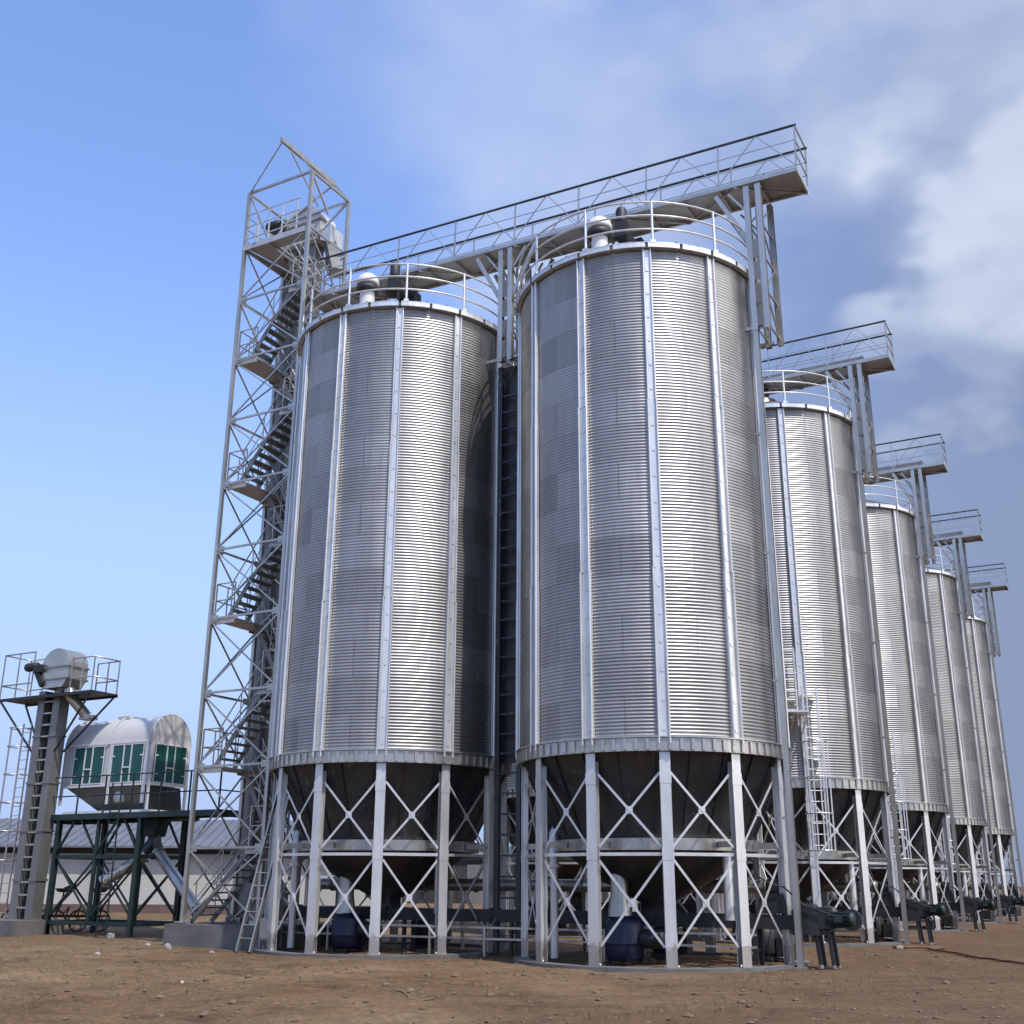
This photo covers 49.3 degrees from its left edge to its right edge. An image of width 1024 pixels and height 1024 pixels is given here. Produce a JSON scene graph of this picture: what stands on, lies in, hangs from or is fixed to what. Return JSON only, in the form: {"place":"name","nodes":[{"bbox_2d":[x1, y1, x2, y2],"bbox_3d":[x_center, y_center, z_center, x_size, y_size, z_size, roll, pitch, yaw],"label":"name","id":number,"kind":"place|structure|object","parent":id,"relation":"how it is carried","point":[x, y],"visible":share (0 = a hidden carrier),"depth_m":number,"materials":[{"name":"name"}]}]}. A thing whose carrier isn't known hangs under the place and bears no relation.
{"place":"outdoors","nodes":[
{"label":"outdoors","id":0,"kind":"place"},
{"bbox_2d":[0,886,1023,1023],"bbox_3d":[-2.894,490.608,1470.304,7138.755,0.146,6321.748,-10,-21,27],"label":"ground","id":1,"kind":"structure","parent":0,"point":[327,997],"depth_m":18.48,"materials":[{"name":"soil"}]},
{"bbox_2d":[0,918,65,936],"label":"concrete plinth","id":2,"kind":"structure","parent":1,"relation":"on","point":[14,927],"depth_m":34.21,"materials":[{"name":"grey concrete"}]},
{"bbox_2d":[0,648,120,919],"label":"bucket elevator","id":3,"kind":"object","parent":2,"relation":"on","point":[61,673],"visible":0.98,"depth_m":36.54,"materials":[{"name":"metal"}]},
{"bbox_2d":[1,883,110,931],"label":"farm implement","id":4,"kind":"object","parent":1,"relation":"on","point":[64,890],"visible":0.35,"depth_m":37.42,"materials":[{"name":"metal"}]},
{"bbox_2d":[104,933,114,937],"bbox_3d":[-11.979,12.633,33.218,0.342,0.190,0.260,-10,-21,27],"label":"stone","id":5,"kind":"object","parent":1,"relation":"on","point":[110,935],"visible":0.79,"depth_m":33.12,"materials":[{"name":"white stone"}]},
{"bbox_2d":[37,770,239,937],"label":"steel platform","id":6,"kind":"structure","parent":1,"relation":"on","point":[92,920],"depth_m":34.64,"materials":[{"name":"green paint"}]},
{"bbox_2d":[58,714,190,813],"bbox_3d":[-12.586,8.327,36.630,4.140,3.168,1.870,-10,-21,27],"label":"grain cleaner","id":7,"kind":"object","parent":6,"relation":"on","point":[126,744],"visible":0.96,"depth_m":35.91,"materials":[{"name":"white metal"}]},
{"bbox_2d":[71,746,105,785],"bbox_3d":[-13.784,8.246,36.268,1.420,1.215,0.066,-10,-21,27],"label":"door","id":8,"kind":"structure","parent":7,"relation":"in","point":[88,761],"depth_m":36.27,"materials":[{"name":"teal paint"}]},
{"bbox_2d":[109,743,144,783],"bbox_3d":[-12.243,7.985,35.458,1.420,1.215,0.066,-10,-21,27],"label":"door","id":9,"kind":"structure","parent":7,"relation":"in","point":[126,758],"depth_m":35.47,"materials":[{"name":"teal paint"}]},
{"bbox_2d":[152,743,187,784],"bbox_3d":[-10.953,8.098,35.773,0.066,1.215,1.380,-10,-21,27],"label":"door","id":10,"kind":"structure","parent":7,"relation":"in","point":[167,757],"depth_m":35.76,"materials":[{"name":"teal paint"}]},
{"bbox_2d":[142,819,169,854],"bbox_3d":[-11.135,10.136,34.655,0.743,1.091,0.594,-10,-21,27],"label":"distributor valve","id":11,"kind":"object","parent":6,"relation":"attached to","point":[155,831],"visible":0.88,"depth_m":34.54,"materials":[{"name":"metal"}]},
{"bbox_2d":[99,851,150,887],"bbox_3d":[-11.922,10.981,34.345,1.496,1.164,0.425,0,-18,0],"label":"chute pipe","id":12,"kind":"object","parent":11,"relation":"attached to","point":[119,871],"visible":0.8,"depth_m":34.18,"materials":[{"name":"metal"}]},
{"bbox_2d":[151,847,204,916],"bbox_3d":[-10.063,11.098,33.553,2.605,2.019,0.425,-14,-23,37],"label":"chute pipe","id":13,"kind":"object","parent":11,"relation":"attached to","point":[168,867],"visible":0.67,"depth_m":33.59,"materials":[{"name":"metal"}]},
{"bbox_2d":[0,818,401,913],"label":"storage shed","id":14,"kind":"structure","parent":1,"relation":"on","point":[215,833],"depth_m":58.99,"materials":[{"name":"white metal"}]},
{"bbox_2d":[162,921,331,949],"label":"concrete plinth","id":15,"kind":"structure","parent":1,"relation":"on","point":[221,935],"depth_m":28.86,"materials":[{"name":"grey concrete"}]},
{"bbox_2d":[174,136,350,925],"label":"stair tower","id":16,"kind":"structure","parent":15,"relation":"on","point":[271,253],"depth_m":33.17,"materials":[{"name":"metal"}]},
{"bbox_2d":[226,207,342,921],"bbox_3d":[-6.630,0.675,34.348,3.820,23.520,1.574,-14,-23,36],"label":"bucket elevator","id":17,"kind":"object","parent":15,"relation":"on","point":[330,231],"visible":0.35,"depth_m":35.04,"materials":[{"name":"grey metal"}]},
{"bbox_2d":[235,787,289,951],"bbox_3d":[-6.029,8.563,27.443,1.174,4.218,0.408,7,-19,-18],"label":"leaning ladder","id":18,"kind":"object","parent":1,"relation":"on","point":[254,885],"visible":0.71,"depth_m":27.18,"materials":[{"name":"metal"}]},
{"bbox_2d":[258,918,268,947],"bbox_3d":[-6.048,10.402,27.499,0.440,0.745,0.220,-10,-21,27],"label":"electric box","id":19,"kind":"object","parent":1,"relation":"on","point":[263,933],"visible":0.43,"depth_m":27.48,"materials":[{"name":"metal"}]},
{"bbox_2d":[331,877,380,951],"bbox_3d":[-3.793,9.620,27.412,1.342,2.200,0.824,-10,-21,27],"label":"blue drum","id":20,"kind":"object","parent":1,"relation":"on","point":[347,932],"visible":0.8,"depth_m":27.05,"materials":[{"name":"paint"}]},
{"bbox_2d":[253,262,515,958],"bbox_3d":[-3.120,1.927,30.749,6.413,19.013,6.413,-8,-20,24],"label":"grain silo","id":21,"kind":"object","parent":1,"relation":"on","point":[382,761],"visible":0.9,"depth_m":27.93,"materials":[{"name":"metal"}]},
{"bbox_2d":[393,989,434,1000],"bbox_3d":[-1.583,7.243,16.720,0.278,0.090,1.310,12,-22,-31],"label":"stick","id":22,"kind":"object","parent":1,"relation":"on","point":[405,993],"visible":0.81,"depth_m":16.59,"materials":[{"name":"grey wood"}]},
{"bbox_2d":[475,241,554,955],"bbox_3d":[0.039,1.548,29.035,1.998,18.585,1.180,-10,-21,27],"label":"catwalk support","id":23,"kind":"object","parent":1,"relation":"on","point":[505,676],"visible":0.7,"depth_m":29.09,"materials":[{"name":"metal"}]},
{"bbox_2d":[317,123,808,309],"bbox_3d":[0.777,-8.057,31.832,15.071,1.419,1.128,-8,-20,28],"label":"catwalk","id":24,"kind":"object","parent":23,"relation":"on","point":[784,184],"visible":0.84,"depth_m":30.85,"materials":[{"name":"metal"}]},
{"bbox_2d":[320,869,783,961],"bbox_3d":[0.469,9.568,27.494,12.820,2.402,1.070,-10,-21,27],"label":"aeration duct","id":25,"kind":"object","parent":1,"relation":"on","point":[773,946],"visible":0.38,"depth_m":26.85,"materials":[{"name":"metal"}]},
{"bbox_2d":[278,857,862,968],"bbox_3d":[0.461,9.121,25.765,14.730,2.156,1.035,-10,-21,27],"label":"chain conveyor","id":26,"kind":"object","parent":1,"relation":"on","point":[817,921],"visible":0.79,"depth_m":24.04,"materials":[{"name":"grey metal"}]},
{"bbox_2d":[492,763,652,938],"bbox_3d":[2.328,5.120,40.078,6.413,18.900,6.413,-8,-20,24],"label":"grain silo","id":27,"kind":"object","parent":1,"relation":"on","point":[569,869],"visible":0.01,"depth_m":36.49,"materials":[{"name":"metal"}]},
{"bbox_2d":[605,874,664,964],"bbox_3d":[2.623,8.445,23.765,1.381,2.200,0.865,-10,-21,27],"label":"fan","id":28,"kind":"object","parent":1,"relation":"on","point":[630,938],"visible":0.84,"depth_m":23.39,"materials":[{"name":"paint"}]},
{"bbox_2d":[513,200,809,972],"bbox_3d":[3.268,1.043,27.322,6.413,18.598,6.413,-10,-21,27],"label":"grain silo","id":29,"kind":"object","parent":1,"relation":"on","point":[648,751],"visible":0.93,"depth_m":24.55,"materials":[{"name":"metal"}]},
{"bbox_2d":[638,893,753,903],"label":"grain silo","id":30,"kind":"object","parent":1,"relation":"on","point":[692,896],"depth_m":46.51,"materials":[{"name":"metal"}]},
{"bbox_2d":[549,874,892,940],"bbox_3d":[5.918,12.708,36.840,12.820,2.402,1.070,-10,-21,27],"label":"aeration duct","id":31,"kind":"object","parent":1,"relation":"on","point":[884,929],"visible":0.11,"depth_m":34.06,"materials":[{"name":"metal"}]},
{"bbox_2d":[509,866,949,944],"bbox_3d":[5.910,12.261,35.112,14.730,2.156,1.035,-10,-21,27],"label":"chain conveyor","id":32,"kind":"object","parent":1,"relation":"on","point":[916,910],"visible":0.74,"depth_m":32.44,"materials":[{"name":"grey metal"}]},
{"bbox_2d":[714,182,807,969],"bbox_3d":[5.910,0.672,25.882,1.219,18.365,1.220,-10,-21,27],"label":"catwalk support","id":33,"kind":"object","parent":1,"relation":"on","point":[762,295],"visible":1,"depth_m":26.78,"materials":[{"name":"metal"}]},
{"bbox_2d":[754,891,834,899],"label":"grain silo","id":34,"kind":"object","parent":1,"relation":"on","point":[830,893],"depth_m":54.78,"materials":[{"name":"metal"}]},
{"bbox_2d":[692,370,904,946],"bbox_3d":[8.725,4.037,36.706,6.412,18.900,6.437,14,-23,-35],"label":"grain silo","id":35,"kind":"object","parent":1,"relation":"on","point":[840,782],"visible":0.45,"depth_m":33.73,"materials":[{"name":"metal"}]},
{"bbox_2d":[684,878,953,928],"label":"aeration duct","id":36,"kind":"object","parent":1,"relation":"on","point":[947,920],"visible":0.06,"depth_m":43.35,"materials":[{"name":"metal"}]},
{"bbox_2d":[681,875,997,931],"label":"chain conveyor","id":37,"kind":"object","parent":1,"relation":"on","point":[973,905],"visible":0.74,"depth_m":41.59,"materials":[{"name":"grey metal"}]},
{"bbox_2d":[825,363,911,944],"bbox_3d":[11.358,3.897,35.200,1.219,18.185,1.220,-10,-21,27],"label":"catwalk support","id":38,"kind":"object","parent":1,"relation":"on","point":[866,461],"visible":0.98,"depth_m":36.21,"materials":[{"name":"metal"}]},
{"bbox_2d":[761,320,895,394],"bbox_3d":[6.209,-4.508,41.050,14.992,1.419,1.128,-10,-21,27],"label":"catwalk","id":39,"kind":"object","parent":38,"relation":"on","point":[878,364],"visible":0.34,"depth_m":38.40,"materials":[{"name":"metal"}]},
{"bbox_2d":[808,476,962,931],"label":"grain silo","id":40,"kind":"object","parent":1,"relation":"on","point":[921,794],"visible":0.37,"depth_m":43.21,"materials":[{"name":"metal"}]},
{"bbox_2d":[752,882,1023,922],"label":"chain conveyor","id":41,"kind":"object","parent":1,"relation":"on","point":[1006,901],"visible":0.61,"depth_m":50.83,"materials":[{"name":"grey metal"}]},
{"bbox_2d":[829,882,1022,915],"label":"chain conveyor","id":42,"kind":"object","parent":1,"relation":"on","point":[1015,892],"visible":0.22,"depth_m":60.64,"materials":[{"name":"grey metal"}]},
{"bbox_2d":[892,468,968,931],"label":"catwalk support","id":43,"kind":"object","parent":1,"relation":"on","point":[920,502],"visible":1,"depth_m":45.60,"materials":[{"name":"metal"}]},
{"bbox_2d":[861,433,948,484],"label":"catwalk","id":44,"kind":"object","parent":43,"relation":"on","point":[938,467],"visible":0.21,"depth_m":47.41,"materials":[{"name":"metal"}]},
{"bbox_2d":[902,547,999,923],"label":"grain silo","id":45,"kind":"object","parent":1,"relation":"on","point":[967,793],"visible":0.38,"depth_m":52.72,"materials":[{"name":"metal"}]},
{"bbox_2d":[922,880,990,920],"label":"aeration duct","id":46,"kind":"object","parent":1,"relation":"on","point":[986,914],"visible":0.03,"depth_m":52.61,"materials":[{"name":"metal"}]},
{"bbox_2d":[893,944,1023,964],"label":"hose","id":47,"kind":"object","parent":1,"relation":"on","point":[936,948],"visible":1,"depth_m":27.55,"materials":[{"name":"black rubber"}]},
{"bbox_2d":[914,597,1023,917],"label":"grain silo","id":48,"kind":"object","parent":1,"relation":"on","point":[1000,812],"visible":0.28,"depth_m":62.17,"materials":[{"name":"metal"}]},
{"bbox_2d":[936,538,1003,923],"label":"catwalk support","id":49,"kind":"object","parent":1,"relation":"on","point":[962,583],"visible":0.98,"depth_m":54.95,"materials":[{"name":"metal"}]},
{"bbox_2d":[931,509,983,546],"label":"catwalk","id":50,"kind":"object","parent":49,"relation":"on","point":[947,538],"visible":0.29,"depth_m":56.68,"materials":[{"name":"metal"}]},
{"bbox_2d":[957,884,1016,915],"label":"aeration duct","id":51,"kind":"object","parent":1,"relation":"on","point":[1011,908],"visible":0.02,"depth_m":61.88,"materials":[{"name":"metal"}]},
{"bbox_2d":[971,588,1023,896],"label":"catwalk support","id":52,"kind":"object","parent":1,"relation":"on","point":[993,636],"visible":0.98,"depth_m":64.33,"materials":[{"name":"metal"}]},
{"bbox_2d":[944,563,1008,593],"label":"catwalk","id":53,"kind":"object","parent":52,"relation":"on","point":[978,587],"visible":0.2,"depth_m":66.02,"materials":[{"name":"metal"}]},
{"bbox_2d":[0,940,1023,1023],"bbox_3d":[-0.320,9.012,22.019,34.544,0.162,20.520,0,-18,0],"label":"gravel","id":54,"kind":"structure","parent":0,"point":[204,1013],"depth_m":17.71,"materials":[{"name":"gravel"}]},
{"bbox_2d":[0,0,1023,885],"label":"sky","id":55,"kind":"structure","parent":0,"point":[136,136],"materials":[{"name":"blue"}]},
{"bbox_2d":[402,846,899,902],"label":"storage building","id":56,"kind":"structure","parent":0,"point":[466,869],"depth_m":90.84,"materials":[{"name":"beige metal"}]},
{"bbox_2d":[467,865,482,902],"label":"door","id":57,"kind":"structure","parent":56,"relation":"in","point":[475,897],"depth_m":91.14,"materials":[{"name":"grey metal"}]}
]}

